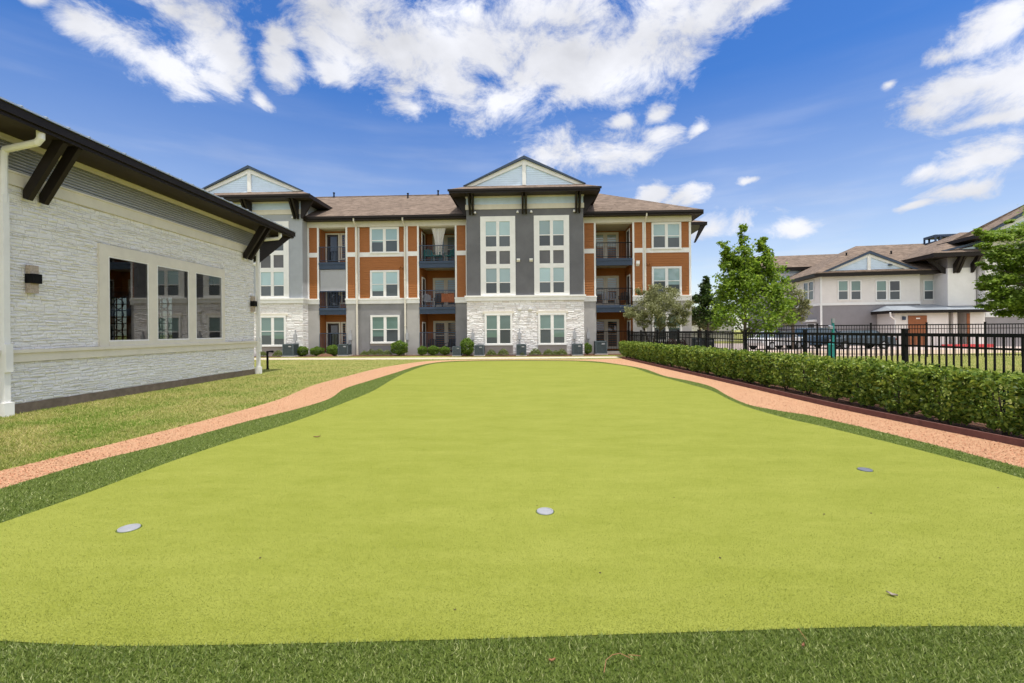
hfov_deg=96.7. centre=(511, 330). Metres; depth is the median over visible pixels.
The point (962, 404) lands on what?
hedge
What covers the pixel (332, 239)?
balcony door
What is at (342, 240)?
window
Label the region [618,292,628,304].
balcony chair
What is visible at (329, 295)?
balcony door
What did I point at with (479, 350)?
air conditioner
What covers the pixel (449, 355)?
mulch bed
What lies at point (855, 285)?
window
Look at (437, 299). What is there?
balcony chair
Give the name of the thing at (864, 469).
golf hole
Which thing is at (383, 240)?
window
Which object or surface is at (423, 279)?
balcony door
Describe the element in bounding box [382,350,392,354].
bedding plant
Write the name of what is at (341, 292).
window
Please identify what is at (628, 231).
balcony door
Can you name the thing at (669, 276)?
window
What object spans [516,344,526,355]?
air conditioner
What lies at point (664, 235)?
window
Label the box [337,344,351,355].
air conditioner
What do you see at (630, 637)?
turf border grass
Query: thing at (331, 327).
balcony door
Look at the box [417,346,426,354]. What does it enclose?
round bush
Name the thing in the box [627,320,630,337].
balcony door
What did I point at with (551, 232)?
tall window
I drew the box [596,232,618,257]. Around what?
window
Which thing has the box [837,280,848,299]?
window
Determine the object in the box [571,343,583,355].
air conditioner
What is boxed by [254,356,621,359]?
sidewalk
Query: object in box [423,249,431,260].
balcony chair
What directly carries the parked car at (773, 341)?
on the parking lot
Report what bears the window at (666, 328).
in the apartment house at (545, 257)
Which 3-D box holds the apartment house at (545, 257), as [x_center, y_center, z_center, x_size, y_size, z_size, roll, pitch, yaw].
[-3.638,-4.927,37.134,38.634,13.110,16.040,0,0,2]
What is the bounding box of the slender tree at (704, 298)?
[691,275,734,330]
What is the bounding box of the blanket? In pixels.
[441,293,454,302]
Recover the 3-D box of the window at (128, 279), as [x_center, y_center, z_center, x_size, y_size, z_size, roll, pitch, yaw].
[-10.035,-0.802,11.911,0.062,2.130,1.256,0,0,0]
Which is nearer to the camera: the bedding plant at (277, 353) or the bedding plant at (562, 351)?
the bedding plant at (562, 351)
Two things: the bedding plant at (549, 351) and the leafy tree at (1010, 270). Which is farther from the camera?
the bedding plant at (549, 351)
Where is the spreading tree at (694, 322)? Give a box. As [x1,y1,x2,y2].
[691,294,718,336]
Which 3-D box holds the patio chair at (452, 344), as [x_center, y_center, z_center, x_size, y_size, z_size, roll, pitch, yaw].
[-4.311,1.004,31.746,0.620,0.982,0.660,0,0,20]
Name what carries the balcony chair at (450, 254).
on the apartment house at (545, 257)
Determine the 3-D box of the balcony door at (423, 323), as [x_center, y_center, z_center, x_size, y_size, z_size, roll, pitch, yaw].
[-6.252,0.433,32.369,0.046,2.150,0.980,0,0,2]
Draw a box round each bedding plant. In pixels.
[272,350,281,355]
[366,349,375,354]
[374,349,383,354]
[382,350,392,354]
[486,349,495,354]
[496,349,508,355]
[528,348,541,354]
[543,349,552,354]
[556,348,567,355]
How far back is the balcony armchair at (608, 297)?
31.49 m
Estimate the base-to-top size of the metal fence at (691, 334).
1.600 m
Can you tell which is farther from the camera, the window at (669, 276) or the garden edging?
the window at (669, 276)
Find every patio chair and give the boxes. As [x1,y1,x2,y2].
[428,338,436,348]
[445,338,454,352]
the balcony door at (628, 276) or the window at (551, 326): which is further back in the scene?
the balcony door at (628, 276)
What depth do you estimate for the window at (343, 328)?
32.39 m
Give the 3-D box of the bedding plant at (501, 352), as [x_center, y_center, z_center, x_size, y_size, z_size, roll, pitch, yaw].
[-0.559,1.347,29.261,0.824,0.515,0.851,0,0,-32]
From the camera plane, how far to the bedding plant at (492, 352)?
29.15 m
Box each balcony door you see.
[326,233,339,261]
[326,292,338,307]
[326,322,340,350]
[421,232,424,260]
[422,277,425,306]
[422,322,425,349]
[626,228,629,257]
[627,274,630,304]
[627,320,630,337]
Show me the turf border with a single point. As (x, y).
(202, 438)
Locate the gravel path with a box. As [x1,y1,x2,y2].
[0,359,1023,487]
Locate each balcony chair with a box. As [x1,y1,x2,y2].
[329,295,340,307]
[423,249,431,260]
[423,294,432,306]
[432,250,442,260]
[434,294,442,306]
[444,249,454,259]
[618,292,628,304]
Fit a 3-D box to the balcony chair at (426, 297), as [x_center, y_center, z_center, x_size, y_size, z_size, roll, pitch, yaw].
[-5.917,-2.144,32.056,0.620,0.982,0.660,0,0,-26]
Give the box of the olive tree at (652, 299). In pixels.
[620,283,695,343]
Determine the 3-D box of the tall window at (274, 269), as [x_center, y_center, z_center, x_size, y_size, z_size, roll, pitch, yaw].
[-16.294,-4.835,30.923,2.310,5.220,0.060,0,0,2]
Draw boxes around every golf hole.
[115,523,142,532]
[536,507,554,514]
[856,467,873,471]
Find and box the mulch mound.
[317,353,332,356]
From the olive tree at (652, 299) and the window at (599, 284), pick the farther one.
the window at (599, 284)
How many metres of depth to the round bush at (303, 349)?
30.62 m
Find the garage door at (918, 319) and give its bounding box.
[908,315,926,344]
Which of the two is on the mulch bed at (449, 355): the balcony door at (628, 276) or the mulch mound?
the mulch mound
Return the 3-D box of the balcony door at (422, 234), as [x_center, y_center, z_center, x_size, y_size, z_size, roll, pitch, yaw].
[-6.300,-5.887,32.369,0.046,2.150,0.980,0,0,2]
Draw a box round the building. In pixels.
[692,317,737,340]
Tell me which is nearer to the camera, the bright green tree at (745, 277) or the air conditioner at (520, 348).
the bright green tree at (745, 277)
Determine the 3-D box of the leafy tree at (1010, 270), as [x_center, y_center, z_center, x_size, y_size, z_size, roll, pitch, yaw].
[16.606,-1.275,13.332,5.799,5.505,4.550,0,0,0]
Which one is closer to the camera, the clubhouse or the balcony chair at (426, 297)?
the clubhouse
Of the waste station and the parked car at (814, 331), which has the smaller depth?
the waste station
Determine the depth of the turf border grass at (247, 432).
5.46 m
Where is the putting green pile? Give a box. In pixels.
[0,382,1023,645]
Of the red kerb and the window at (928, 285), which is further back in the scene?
the window at (928, 285)
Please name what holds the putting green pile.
on the putting green
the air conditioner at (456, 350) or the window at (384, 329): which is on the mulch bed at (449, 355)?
the air conditioner at (456, 350)
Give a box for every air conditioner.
[281,343,299,356]
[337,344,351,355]
[452,346,462,355]
[474,345,484,355]
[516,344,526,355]
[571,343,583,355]
[593,341,607,354]
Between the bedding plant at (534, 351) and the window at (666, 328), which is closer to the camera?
the bedding plant at (534, 351)
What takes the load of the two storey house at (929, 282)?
on the lawn at (399, 362)
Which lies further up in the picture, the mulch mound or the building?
the building
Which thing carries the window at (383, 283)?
in the apartment house at (545, 257)
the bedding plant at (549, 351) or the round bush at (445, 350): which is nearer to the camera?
the bedding plant at (549, 351)
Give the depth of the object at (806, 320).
42.94 m
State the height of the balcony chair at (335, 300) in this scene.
0.982 m
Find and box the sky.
[0,0,1023,329]
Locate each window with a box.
[109,256,148,341]
[157,265,188,339]
[196,272,222,338]
[255,221,288,297]
[260,316,285,346]
[340,233,345,259]
[340,292,344,303]
[341,322,345,343]
[369,227,398,253]
[370,270,399,297]
[370,315,399,343]
[433,235,454,260]
[433,278,454,306]
[433,321,455,349]
[480,216,515,295]
[484,313,512,344]
[534,215,569,294]
[538,313,566,344]
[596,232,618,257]
[596,276,618,304]
[596,319,618,348]
[651,222,681,249]
[652,266,681,294]
[652,313,681,341]
[803,282,807,299]
[808,280,813,300]
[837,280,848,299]
[850,280,861,299]
[875,280,887,300]
[888,280,900,300]
[923,280,933,299]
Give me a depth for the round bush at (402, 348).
30.26 m
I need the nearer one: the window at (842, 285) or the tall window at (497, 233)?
the tall window at (497, 233)
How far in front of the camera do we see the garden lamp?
19.84 m
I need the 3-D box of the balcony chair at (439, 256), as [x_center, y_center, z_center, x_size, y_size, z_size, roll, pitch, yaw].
[-5.205,-5.309,31.834,0.620,0.982,0.660,0,0,11]
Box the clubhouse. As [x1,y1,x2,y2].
[0,96,296,416]
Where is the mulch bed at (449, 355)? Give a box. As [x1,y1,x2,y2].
[254,354,621,356]
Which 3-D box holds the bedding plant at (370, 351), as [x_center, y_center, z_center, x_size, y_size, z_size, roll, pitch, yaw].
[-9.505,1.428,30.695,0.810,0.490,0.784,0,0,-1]
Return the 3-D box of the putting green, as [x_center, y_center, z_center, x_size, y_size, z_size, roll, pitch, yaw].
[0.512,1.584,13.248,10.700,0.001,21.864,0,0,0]
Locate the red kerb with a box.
[942,344,992,346]
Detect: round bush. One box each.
[297,346,308,355]
[310,346,324,355]
[326,345,337,355]
[390,340,407,355]
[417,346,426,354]
[427,345,438,354]
[439,346,449,354]
[460,338,473,355]
[584,342,591,354]
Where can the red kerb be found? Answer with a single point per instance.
(988, 345)
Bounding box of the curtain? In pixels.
[432,227,453,254]
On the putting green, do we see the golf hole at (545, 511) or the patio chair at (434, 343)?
the golf hole at (545, 511)
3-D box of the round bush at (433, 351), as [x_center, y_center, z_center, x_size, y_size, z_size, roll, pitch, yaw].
[-5.261,1.289,30.471,0.806,0.709,0.805,0,0,-12]
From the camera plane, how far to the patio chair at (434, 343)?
32.06 m
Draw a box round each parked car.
[747,331,802,349]
[787,328,837,348]
[824,330,895,348]
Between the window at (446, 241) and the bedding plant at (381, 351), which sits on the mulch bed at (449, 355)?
the bedding plant at (381, 351)
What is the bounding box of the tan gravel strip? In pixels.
[763,349,1020,355]
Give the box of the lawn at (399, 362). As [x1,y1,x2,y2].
[0,330,1021,470]
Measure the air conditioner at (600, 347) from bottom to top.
0.908 m
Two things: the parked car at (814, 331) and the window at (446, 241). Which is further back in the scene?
the parked car at (814, 331)
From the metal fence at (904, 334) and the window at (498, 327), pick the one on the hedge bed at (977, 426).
the metal fence at (904, 334)
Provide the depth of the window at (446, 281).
33.54 m
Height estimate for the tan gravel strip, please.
0.001 m
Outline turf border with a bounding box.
[0,360,1023,682]
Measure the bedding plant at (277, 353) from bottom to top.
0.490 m
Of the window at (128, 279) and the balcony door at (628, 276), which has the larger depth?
the balcony door at (628, 276)
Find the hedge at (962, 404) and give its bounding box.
[618,340,1023,436]
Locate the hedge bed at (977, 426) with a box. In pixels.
[620,357,1023,438]
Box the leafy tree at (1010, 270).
[971,206,1023,319]
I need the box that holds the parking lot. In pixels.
[716,343,1020,350]
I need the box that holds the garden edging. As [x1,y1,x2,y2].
[622,357,1023,446]
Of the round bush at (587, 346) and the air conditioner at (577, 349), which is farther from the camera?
the round bush at (587, 346)
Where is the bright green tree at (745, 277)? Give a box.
[705,223,800,350]
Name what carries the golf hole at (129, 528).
on the putting green
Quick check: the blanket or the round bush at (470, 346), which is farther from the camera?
the blanket
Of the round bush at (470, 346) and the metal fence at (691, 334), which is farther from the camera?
the metal fence at (691, 334)
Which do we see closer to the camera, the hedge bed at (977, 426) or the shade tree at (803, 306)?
the hedge bed at (977, 426)
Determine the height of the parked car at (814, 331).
1.680 m
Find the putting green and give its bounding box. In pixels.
[0,361,1023,645]
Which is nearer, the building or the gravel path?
the gravel path
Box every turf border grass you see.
[0,360,1023,522]
[0,519,1023,682]
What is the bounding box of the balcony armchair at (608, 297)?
[602,292,616,304]
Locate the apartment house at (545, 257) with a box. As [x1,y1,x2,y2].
[202,156,706,355]
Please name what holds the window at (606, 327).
in the apartment house at (545, 257)
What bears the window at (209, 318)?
in the clubhouse
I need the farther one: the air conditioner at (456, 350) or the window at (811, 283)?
the window at (811, 283)
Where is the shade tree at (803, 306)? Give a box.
[777,282,812,349]
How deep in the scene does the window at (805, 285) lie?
44.79 m
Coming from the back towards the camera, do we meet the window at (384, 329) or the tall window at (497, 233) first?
the window at (384, 329)
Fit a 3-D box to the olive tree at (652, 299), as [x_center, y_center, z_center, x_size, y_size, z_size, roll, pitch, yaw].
[8.852,-0.690,27.448,4.387,4.479,3.159,0,0,0]
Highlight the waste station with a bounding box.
[828,318,834,358]
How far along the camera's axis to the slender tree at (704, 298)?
35.66 m
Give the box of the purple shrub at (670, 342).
[666,338,676,344]
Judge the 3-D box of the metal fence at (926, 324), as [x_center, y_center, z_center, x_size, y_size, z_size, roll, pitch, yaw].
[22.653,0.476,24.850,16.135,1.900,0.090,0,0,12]
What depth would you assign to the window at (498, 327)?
29.99 m
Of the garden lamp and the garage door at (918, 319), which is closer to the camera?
the garden lamp
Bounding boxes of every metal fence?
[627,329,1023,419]
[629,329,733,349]
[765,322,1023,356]
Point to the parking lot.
(825, 348)
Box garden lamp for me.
[266,351,273,369]
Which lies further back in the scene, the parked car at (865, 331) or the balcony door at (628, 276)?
the parked car at (865, 331)
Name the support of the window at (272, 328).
in the apartment house at (545, 257)
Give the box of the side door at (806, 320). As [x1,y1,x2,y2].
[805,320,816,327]
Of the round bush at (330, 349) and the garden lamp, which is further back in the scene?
the round bush at (330, 349)
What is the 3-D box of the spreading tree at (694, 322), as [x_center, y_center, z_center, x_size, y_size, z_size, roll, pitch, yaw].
[16.190,-0.849,38.899,3.126,4.660,2.122,0,0,0]
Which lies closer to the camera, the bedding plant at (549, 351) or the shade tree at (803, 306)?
the bedding plant at (549, 351)
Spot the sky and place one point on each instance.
(819, 127)
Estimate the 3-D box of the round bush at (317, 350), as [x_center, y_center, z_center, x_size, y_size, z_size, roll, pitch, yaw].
[-13.178,1.360,30.811,0.980,0.687,0.981,0,0,16]
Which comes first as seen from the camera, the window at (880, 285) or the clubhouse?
the clubhouse
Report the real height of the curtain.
1.883 m
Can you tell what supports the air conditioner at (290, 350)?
on the mulch bed at (449, 355)
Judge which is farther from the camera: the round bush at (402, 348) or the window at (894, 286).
the window at (894, 286)
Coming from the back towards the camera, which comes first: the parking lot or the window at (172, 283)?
the parking lot
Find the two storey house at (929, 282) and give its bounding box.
[748,205,1023,346]
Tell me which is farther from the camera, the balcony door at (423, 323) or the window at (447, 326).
the window at (447, 326)

